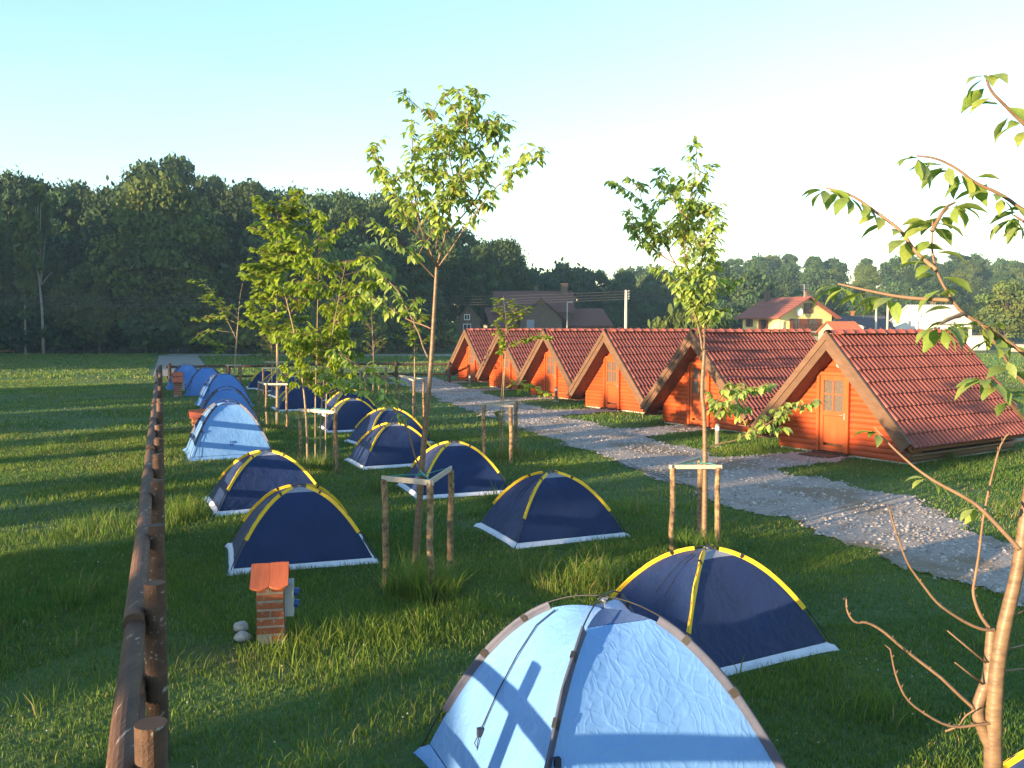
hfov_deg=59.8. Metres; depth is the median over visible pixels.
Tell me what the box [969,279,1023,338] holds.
forest tree
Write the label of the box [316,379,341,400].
dome tent
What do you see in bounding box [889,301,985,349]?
house
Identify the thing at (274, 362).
stake frame
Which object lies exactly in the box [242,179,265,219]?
forest tree
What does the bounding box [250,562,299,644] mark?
brick post
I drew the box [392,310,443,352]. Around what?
shrub
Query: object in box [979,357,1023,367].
wire fence
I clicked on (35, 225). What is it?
forest tree
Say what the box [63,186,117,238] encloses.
forest tree
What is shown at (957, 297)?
forest tree
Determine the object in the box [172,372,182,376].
brick post
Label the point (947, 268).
forest tree
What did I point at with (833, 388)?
door
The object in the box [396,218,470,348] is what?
forest tree
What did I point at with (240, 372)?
stake frame
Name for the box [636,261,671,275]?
forest tree
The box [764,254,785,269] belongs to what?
forest tree
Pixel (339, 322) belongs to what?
young tree
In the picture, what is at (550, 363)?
door
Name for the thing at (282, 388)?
dome tent
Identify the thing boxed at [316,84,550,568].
young tree
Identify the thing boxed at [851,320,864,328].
house
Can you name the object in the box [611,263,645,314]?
forest tree
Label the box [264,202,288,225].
forest tree
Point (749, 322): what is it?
window
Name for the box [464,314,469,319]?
window
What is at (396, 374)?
log fence
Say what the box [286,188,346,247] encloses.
forest tree
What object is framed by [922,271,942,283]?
forest tree
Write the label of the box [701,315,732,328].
shrub
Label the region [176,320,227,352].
shrub
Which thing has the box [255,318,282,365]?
young tree
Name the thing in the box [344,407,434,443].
dome tent
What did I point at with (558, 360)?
cabin
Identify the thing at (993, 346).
hill
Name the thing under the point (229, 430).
dome tent
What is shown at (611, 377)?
door
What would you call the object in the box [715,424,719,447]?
bollard light
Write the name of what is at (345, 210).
forest tree
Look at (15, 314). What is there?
forest tree
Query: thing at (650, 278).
forest tree
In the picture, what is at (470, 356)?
door
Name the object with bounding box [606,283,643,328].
forest tree
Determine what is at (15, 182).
forest tree
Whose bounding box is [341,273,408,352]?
forest tree
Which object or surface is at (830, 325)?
shed
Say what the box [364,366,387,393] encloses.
stake frame
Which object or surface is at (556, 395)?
bollard light
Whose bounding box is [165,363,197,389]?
dome tent
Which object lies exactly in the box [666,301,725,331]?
shrub
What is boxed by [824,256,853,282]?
forest tree
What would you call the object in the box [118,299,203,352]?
shrub
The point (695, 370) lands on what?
door
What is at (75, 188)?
forest tree
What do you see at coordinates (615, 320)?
forest tree
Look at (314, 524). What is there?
dome tent
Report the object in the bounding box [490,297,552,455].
young tree
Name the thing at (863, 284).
forest tree
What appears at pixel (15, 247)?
forest tree
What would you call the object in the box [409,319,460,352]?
shrub
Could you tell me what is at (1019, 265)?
forest tree
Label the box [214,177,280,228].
forest tree
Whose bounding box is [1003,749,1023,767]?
dome tent
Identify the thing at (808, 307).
window
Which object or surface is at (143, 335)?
shrub
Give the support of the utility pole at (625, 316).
on the ground at (200, 683)
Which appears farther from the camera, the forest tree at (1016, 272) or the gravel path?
the forest tree at (1016, 272)
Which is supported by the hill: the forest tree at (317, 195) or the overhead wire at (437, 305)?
the forest tree at (317, 195)
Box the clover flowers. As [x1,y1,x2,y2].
[11,421,1019,767]
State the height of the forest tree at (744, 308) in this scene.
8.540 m
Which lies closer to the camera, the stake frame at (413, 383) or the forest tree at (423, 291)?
the stake frame at (413, 383)
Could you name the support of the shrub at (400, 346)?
on the ground at (200, 683)
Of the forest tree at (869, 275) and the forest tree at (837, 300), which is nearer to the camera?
the forest tree at (837, 300)
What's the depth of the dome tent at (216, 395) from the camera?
24.63 m
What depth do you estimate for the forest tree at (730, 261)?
249.93 m
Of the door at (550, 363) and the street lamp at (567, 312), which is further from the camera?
the street lamp at (567, 312)
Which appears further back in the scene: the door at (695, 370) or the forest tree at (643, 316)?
the forest tree at (643, 316)
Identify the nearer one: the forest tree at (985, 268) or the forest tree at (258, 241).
the forest tree at (258, 241)
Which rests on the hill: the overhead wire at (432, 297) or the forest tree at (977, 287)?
the forest tree at (977, 287)
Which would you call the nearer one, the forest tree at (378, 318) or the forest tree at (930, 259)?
the forest tree at (378, 318)
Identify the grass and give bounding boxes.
[0,419,1023,767]
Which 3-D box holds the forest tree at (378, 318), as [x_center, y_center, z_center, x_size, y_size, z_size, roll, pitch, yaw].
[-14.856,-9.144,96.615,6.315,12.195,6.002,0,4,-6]
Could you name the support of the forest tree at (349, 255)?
on the ground at (200, 683)
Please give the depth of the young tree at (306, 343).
17.52 m
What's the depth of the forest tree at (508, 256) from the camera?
119.65 m
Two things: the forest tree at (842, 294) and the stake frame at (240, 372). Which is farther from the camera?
the forest tree at (842, 294)
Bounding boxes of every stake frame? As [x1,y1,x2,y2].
[225,364,241,382]
[257,381,287,429]
[262,367,285,396]
[265,361,284,366]
[298,406,338,474]
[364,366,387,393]
[381,466,453,601]
[398,375,424,417]
[481,400,517,463]
[669,456,721,550]
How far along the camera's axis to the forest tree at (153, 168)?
110.54 m
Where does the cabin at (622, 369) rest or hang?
on the ground at (200, 683)
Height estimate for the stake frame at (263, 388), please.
1.196 m
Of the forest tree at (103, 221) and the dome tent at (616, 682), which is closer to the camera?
the dome tent at (616, 682)
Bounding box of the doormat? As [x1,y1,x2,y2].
[798,452,839,457]
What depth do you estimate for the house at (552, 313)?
108.00 m
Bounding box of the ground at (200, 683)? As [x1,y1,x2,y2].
[0,349,1023,767]
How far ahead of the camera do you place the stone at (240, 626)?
8.07 m
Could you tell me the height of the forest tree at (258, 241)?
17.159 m
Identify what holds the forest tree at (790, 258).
on the hill
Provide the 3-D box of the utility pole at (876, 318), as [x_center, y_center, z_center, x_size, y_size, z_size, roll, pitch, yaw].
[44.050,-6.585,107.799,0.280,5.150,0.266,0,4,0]
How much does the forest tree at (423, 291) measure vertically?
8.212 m
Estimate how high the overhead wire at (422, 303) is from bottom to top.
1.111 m
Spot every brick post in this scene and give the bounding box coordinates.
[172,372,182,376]
[172,377,185,396]
[188,409,205,428]
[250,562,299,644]
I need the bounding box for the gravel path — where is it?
[389,377,1023,602]
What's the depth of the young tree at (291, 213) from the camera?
24.38 m
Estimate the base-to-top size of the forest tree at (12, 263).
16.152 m
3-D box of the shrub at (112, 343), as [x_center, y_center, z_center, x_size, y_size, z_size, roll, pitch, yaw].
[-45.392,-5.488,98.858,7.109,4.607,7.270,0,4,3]
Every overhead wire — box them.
[0,299,856,308]
[1,291,836,302]
[12,297,836,306]
[23,294,834,304]
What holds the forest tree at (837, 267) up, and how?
on the hill
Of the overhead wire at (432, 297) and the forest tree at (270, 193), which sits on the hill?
the forest tree at (270, 193)
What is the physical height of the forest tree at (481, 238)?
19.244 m
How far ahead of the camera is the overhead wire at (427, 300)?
74.70 m
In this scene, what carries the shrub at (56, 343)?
on the ground at (200, 683)
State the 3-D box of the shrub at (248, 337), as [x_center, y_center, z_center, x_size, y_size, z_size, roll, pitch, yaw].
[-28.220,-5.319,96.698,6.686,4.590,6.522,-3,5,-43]
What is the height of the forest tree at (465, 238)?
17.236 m
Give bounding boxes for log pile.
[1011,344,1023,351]
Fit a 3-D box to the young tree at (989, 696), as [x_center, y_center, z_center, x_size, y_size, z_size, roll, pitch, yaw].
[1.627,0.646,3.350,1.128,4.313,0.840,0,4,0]
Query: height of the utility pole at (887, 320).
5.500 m
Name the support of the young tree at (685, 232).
on the ground at (200, 683)
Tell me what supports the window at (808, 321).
in the house at (782, 313)
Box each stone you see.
[233,621,247,631]
[233,631,250,642]
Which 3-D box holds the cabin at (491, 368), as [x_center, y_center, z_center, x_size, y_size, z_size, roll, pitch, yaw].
[1.468,-1.237,41.859,5.032,2.810,4.222,-2,4,-34]
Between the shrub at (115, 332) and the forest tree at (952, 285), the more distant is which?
the forest tree at (952, 285)
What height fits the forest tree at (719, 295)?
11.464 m
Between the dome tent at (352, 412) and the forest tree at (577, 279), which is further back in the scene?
the forest tree at (577, 279)
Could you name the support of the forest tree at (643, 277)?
on the hill
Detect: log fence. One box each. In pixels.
[106,365,169,767]
[166,362,451,381]
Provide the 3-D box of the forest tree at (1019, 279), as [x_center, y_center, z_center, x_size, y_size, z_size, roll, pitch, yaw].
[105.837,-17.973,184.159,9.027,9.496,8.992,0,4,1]
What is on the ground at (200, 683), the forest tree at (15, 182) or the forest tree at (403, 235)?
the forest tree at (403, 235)
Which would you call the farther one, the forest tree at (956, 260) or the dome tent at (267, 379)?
the forest tree at (956, 260)
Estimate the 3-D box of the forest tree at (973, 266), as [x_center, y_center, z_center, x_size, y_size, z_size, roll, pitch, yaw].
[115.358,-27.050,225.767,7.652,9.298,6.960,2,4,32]
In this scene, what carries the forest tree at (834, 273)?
on the hill
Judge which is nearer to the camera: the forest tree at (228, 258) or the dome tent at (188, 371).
the dome tent at (188, 371)
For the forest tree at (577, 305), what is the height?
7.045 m
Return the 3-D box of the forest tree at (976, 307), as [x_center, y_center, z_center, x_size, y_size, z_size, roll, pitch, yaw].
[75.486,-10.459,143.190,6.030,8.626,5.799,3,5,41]
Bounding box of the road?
[153,354,451,375]
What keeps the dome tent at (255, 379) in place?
on the ground at (200, 683)
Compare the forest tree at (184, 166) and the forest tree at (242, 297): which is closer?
the forest tree at (242, 297)
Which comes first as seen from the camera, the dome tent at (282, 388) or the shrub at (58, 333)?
the dome tent at (282, 388)
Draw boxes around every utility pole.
[624,290,628,328]
[875,308,876,328]
[886,307,888,333]
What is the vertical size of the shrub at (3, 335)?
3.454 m
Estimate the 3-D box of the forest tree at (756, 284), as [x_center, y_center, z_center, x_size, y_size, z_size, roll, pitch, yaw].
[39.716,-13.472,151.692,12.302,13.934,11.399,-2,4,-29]
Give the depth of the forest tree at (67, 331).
96.33 m
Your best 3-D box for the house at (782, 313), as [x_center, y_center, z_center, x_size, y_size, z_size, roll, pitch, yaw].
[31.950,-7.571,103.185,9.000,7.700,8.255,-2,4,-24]
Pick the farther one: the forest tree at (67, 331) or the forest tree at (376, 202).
the forest tree at (376, 202)
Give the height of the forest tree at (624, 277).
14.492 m
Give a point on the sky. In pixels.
(274, 93)
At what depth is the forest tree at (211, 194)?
114.52 m
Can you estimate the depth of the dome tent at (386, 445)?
18.09 m
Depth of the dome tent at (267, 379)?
39.61 m
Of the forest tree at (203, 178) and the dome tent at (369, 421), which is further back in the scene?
the forest tree at (203, 178)
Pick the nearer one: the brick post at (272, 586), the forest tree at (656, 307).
the brick post at (272, 586)
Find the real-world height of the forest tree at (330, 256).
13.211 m
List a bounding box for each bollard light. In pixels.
[553,387,557,401]
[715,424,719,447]
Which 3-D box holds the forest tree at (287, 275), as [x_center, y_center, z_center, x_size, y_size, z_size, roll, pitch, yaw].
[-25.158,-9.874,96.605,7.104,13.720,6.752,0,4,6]
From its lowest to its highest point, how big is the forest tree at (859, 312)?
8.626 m
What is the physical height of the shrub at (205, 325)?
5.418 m
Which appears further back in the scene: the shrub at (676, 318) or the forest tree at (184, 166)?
the forest tree at (184, 166)
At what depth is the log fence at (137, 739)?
5.70 m
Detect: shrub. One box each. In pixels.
[0,325,39,352]
[3,325,55,352]
[33,319,79,352]
[35,322,112,352]
[74,319,128,352]
[106,325,159,352]
[116,315,180,352]
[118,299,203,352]
[159,306,220,352]
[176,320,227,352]
[194,308,263,352]
[220,314,271,352]
[244,317,280,348]
[341,321,381,352]
[355,325,406,352]
[372,322,425,352]
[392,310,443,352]
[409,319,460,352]
[647,316,687,331]
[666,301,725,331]
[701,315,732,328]
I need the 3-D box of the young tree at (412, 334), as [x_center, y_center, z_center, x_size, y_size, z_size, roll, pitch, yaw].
[-2.922,-0.773,27.241,1.404,3.748,1.535,0,4,0]
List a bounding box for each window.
[463,324,470,330]
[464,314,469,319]
[746,319,752,326]
[758,319,767,328]
[790,318,803,328]
[804,303,812,312]
[804,319,820,330]
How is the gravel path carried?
on the ground at (200, 683)
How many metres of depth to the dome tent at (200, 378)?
37.03 m
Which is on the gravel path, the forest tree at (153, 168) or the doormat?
the doormat
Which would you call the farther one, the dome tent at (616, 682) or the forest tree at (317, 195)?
the forest tree at (317, 195)
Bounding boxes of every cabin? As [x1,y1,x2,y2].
[445,328,543,382]
[475,328,585,389]
[515,328,636,400]
[566,328,708,413]
[640,328,816,432]
[751,328,1023,464]
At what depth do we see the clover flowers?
7.67 m
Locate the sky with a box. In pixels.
[0,0,1023,327]
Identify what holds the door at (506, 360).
in the cabin at (491, 368)
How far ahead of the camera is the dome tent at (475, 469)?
15.04 m
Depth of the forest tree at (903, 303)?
162.39 m
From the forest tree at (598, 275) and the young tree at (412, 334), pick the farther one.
the forest tree at (598, 275)
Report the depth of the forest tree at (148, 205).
94.76 m
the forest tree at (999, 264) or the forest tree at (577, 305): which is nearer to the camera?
the forest tree at (577, 305)
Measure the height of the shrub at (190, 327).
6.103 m
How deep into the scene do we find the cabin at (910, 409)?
19.39 m
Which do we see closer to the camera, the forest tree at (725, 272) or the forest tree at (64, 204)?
the forest tree at (64, 204)
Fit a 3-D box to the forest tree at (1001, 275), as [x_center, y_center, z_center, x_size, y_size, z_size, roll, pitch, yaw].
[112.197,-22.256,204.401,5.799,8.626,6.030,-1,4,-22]
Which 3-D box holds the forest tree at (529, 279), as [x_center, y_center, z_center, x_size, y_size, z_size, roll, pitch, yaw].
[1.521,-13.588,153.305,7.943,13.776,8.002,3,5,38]
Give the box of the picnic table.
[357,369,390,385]
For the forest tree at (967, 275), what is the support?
on the hill
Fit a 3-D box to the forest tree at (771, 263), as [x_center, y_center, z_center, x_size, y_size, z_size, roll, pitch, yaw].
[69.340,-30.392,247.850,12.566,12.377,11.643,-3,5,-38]
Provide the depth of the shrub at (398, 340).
97.09 m
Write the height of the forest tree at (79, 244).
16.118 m
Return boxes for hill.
[19,297,1023,350]
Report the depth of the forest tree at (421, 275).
104.97 m
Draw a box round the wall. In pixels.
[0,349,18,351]
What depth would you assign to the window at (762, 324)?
101.38 m
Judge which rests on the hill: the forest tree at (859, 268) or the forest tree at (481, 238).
the forest tree at (859, 268)
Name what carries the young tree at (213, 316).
on the ground at (200, 683)
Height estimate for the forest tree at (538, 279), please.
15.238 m
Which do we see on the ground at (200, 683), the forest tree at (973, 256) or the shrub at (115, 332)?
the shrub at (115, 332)
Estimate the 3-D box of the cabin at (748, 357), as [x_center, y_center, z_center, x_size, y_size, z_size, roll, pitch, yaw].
[6.973,-0.227,25.871,5.032,2.810,4.222,-2,4,-34]
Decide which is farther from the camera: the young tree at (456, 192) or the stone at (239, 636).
the young tree at (456, 192)
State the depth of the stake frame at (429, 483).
9.52 m
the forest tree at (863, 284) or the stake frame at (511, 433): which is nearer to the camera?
the stake frame at (511, 433)
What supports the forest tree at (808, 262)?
on the hill
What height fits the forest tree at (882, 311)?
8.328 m
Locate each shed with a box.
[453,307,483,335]
[815,321,865,339]
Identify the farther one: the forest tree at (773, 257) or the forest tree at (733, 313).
the forest tree at (773, 257)
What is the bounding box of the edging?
[615,461,696,488]
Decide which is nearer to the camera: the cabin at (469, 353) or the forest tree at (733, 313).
the cabin at (469, 353)
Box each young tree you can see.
[186,279,242,375]
[235,187,317,428]
[251,322,285,391]
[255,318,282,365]
[264,208,386,467]
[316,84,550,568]
[326,296,356,376]
[362,306,388,392]
[392,297,436,382]
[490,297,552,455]
[604,135,827,544]
[788,25,1023,767]
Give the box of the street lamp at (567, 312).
[567,302,572,327]
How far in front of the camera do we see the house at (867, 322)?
112.47 m
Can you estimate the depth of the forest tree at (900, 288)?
182.22 m
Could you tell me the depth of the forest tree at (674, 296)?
207.59 m
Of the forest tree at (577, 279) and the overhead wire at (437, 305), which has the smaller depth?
the overhead wire at (437, 305)
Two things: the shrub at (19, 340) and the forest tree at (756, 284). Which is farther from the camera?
the forest tree at (756, 284)
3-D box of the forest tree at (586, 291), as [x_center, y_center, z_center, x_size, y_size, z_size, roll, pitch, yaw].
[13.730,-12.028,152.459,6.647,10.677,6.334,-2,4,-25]
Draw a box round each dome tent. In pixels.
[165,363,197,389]
[182,399,271,461]
[183,366,219,395]
[194,372,252,406]
[201,386,262,428]
[202,449,317,516]
[225,484,380,575]
[246,369,271,388]
[256,371,288,391]
[268,375,309,397]
[271,384,325,410]
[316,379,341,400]
[318,389,377,415]
[319,398,373,432]
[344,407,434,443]
[344,422,430,469]
[397,440,509,499]
[414,590,786,767]
[474,470,629,548]
[606,543,839,675]
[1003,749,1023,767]
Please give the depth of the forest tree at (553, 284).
153.46 m
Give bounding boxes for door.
[468,348,473,379]
[502,351,508,386]
[546,354,554,395]
[605,358,617,407]
[690,365,706,424]
[819,375,845,452]
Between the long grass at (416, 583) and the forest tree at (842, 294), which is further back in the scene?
the forest tree at (842, 294)
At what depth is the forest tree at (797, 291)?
186.17 m
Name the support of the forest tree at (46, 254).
on the ground at (200, 683)
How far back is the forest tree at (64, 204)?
111.57 m
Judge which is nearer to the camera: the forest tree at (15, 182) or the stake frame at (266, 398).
the stake frame at (266, 398)
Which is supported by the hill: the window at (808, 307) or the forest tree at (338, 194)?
the forest tree at (338, 194)
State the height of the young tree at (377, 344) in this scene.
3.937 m
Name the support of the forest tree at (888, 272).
on the hill
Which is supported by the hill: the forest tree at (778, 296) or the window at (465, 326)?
the forest tree at (778, 296)
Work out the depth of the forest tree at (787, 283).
208.31 m
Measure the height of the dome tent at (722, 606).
0.865 m
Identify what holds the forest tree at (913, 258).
on the hill
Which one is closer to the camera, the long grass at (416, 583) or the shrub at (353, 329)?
the long grass at (416, 583)
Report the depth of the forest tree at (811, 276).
205.47 m
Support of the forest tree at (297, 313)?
on the ground at (200, 683)
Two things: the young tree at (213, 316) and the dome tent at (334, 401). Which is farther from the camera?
the young tree at (213, 316)
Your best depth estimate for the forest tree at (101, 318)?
94.12 m
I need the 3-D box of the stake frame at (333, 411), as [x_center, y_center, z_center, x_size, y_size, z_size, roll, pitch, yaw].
[-3.890,1.066,17.830,0.770,1.227,1.932,-1,4,-12]
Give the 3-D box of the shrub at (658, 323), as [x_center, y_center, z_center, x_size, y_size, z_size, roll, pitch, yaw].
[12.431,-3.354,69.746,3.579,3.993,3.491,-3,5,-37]
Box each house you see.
[484,283,612,330]
[734,284,841,340]
[832,311,895,328]
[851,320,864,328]
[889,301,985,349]
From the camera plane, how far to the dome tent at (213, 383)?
31.94 m
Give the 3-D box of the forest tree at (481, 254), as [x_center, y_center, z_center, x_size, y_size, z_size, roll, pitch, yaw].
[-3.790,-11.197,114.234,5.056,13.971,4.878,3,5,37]
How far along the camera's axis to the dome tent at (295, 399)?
30.27 m
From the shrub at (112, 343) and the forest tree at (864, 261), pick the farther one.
the forest tree at (864, 261)
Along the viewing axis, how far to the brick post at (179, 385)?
35.95 m
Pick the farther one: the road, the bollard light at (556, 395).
the road
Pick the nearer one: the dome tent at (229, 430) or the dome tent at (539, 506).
the dome tent at (539, 506)
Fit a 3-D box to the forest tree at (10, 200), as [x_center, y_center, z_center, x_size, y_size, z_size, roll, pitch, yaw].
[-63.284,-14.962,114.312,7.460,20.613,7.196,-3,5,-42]
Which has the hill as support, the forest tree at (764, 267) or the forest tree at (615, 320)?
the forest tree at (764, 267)
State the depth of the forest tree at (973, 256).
248.27 m
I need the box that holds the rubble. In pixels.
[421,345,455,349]
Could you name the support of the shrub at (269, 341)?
on the ground at (200, 683)
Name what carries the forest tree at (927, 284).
on the hill
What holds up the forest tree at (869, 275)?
on the hill
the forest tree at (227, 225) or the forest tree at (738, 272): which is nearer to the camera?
the forest tree at (227, 225)
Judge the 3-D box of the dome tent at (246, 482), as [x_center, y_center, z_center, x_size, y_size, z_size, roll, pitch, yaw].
[-3.913,1.474,14.225,1.839,0.856,1.481,-2,4,-25]
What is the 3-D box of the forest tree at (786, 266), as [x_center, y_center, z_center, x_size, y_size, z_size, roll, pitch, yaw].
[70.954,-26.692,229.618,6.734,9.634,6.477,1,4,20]
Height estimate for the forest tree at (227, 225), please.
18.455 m
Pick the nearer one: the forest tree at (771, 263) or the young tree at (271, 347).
the young tree at (271, 347)
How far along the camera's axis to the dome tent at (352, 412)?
24.18 m
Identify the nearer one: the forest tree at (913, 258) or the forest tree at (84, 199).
the forest tree at (84, 199)
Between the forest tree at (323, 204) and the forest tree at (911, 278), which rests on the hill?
the forest tree at (911, 278)
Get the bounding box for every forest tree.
[0,164,62,224]
[0,186,31,223]
[0,205,43,352]
[0,234,62,269]
[0,263,65,352]
[9,182,65,353]
[41,231,99,349]
[42,268,93,352]
[43,221,125,350]
[46,178,94,236]
[46,187,81,236]
[58,185,220,349]
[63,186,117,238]
[74,184,118,232]
[77,285,115,353]
[82,166,234,352]
[93,157,186,223]
[132,198,259,350]
[160,151,199,186]
[187,179,229,216]
[194,173,226,190]
[196,227,258,289]
[208,213,331,295]
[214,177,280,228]
[214,269,252,351]
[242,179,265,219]
[245,234,305,353]
[252,180,307,223]
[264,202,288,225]
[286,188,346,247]
[289,280,347,338]
[292,188,340,225]
[297,233,352,346]
[316,194,390,271]
[329,237,419,349]
[330,187,380,240]
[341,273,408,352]
[348,243,401,353]
[365,189,424,257]
[378,203,420,278]
[392,247,447,350]
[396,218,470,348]
[403,282,450,351]
[449,226,487,321]
[462,242,502,330]
[464,237,491,263]
[474,235,536,323]
[508,270,541,290]
[529,262,548,290]
[540,256,600,304]
[544,276,560,290]
[574,300,580,307]
[578,283,609,309]
[580,265,614,305]
[604,266,639,314]
[604,306,622,328]
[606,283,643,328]
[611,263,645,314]
[631,303,655,331]
[635,272,675,314]
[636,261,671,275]
[636,272,665,287]
[639,282,672,325]
[665,281,678,311]
[698,260,730,309]
[710,279,730,306]
[711,298,739,328]
[723,264,784,304]
[725,257,743,271]
[728,266,741,277]
[734,292,760,332]
[739,252,777,275]
[746,261,771,278]
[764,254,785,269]
[767,266,801,296]
[769,287,781,297]
[779,263,798,274]
[782,253,802,273]
[789,287,811,296]
[794,268,836,299]
[801,255,826,274]
[807,258,829,282]
[818,278,856,315]
[819,293,848,315]
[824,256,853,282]
[828,269,847,283]
[829,262,846,281]
[846,293,880,315]
[852,262,878,287]
[852,267,885,291]
[853,257,877,277]
[853,279,876,297]
[861,293,890,317]
[877,254,913,286]
[879,279,916,313]
[897,267,924,289]
[900,286,933,308]
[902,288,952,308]
[910,256,926,283]
[916,255,940,282]
[916,280,949,293]
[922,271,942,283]
[925,261,962,279]
[930,274,967,303]
[943,251,967,266]
[944,291,965,310]
[951,267,978,297]
[956,260,982,283]
[964,295,996,335]
[965,251,991,275]
[967,279,994,306]
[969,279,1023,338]
[973,257,993,280]
[988,256,1015,281]
[989,269,1011,293]
[1006,275,1023,304]
[1008,261,1023,279]
[1008,267,1023,280]
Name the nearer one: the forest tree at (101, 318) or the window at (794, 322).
the forest tree at (101, 318)
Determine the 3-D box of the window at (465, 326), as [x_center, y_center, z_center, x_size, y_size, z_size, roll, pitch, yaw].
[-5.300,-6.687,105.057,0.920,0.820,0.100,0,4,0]

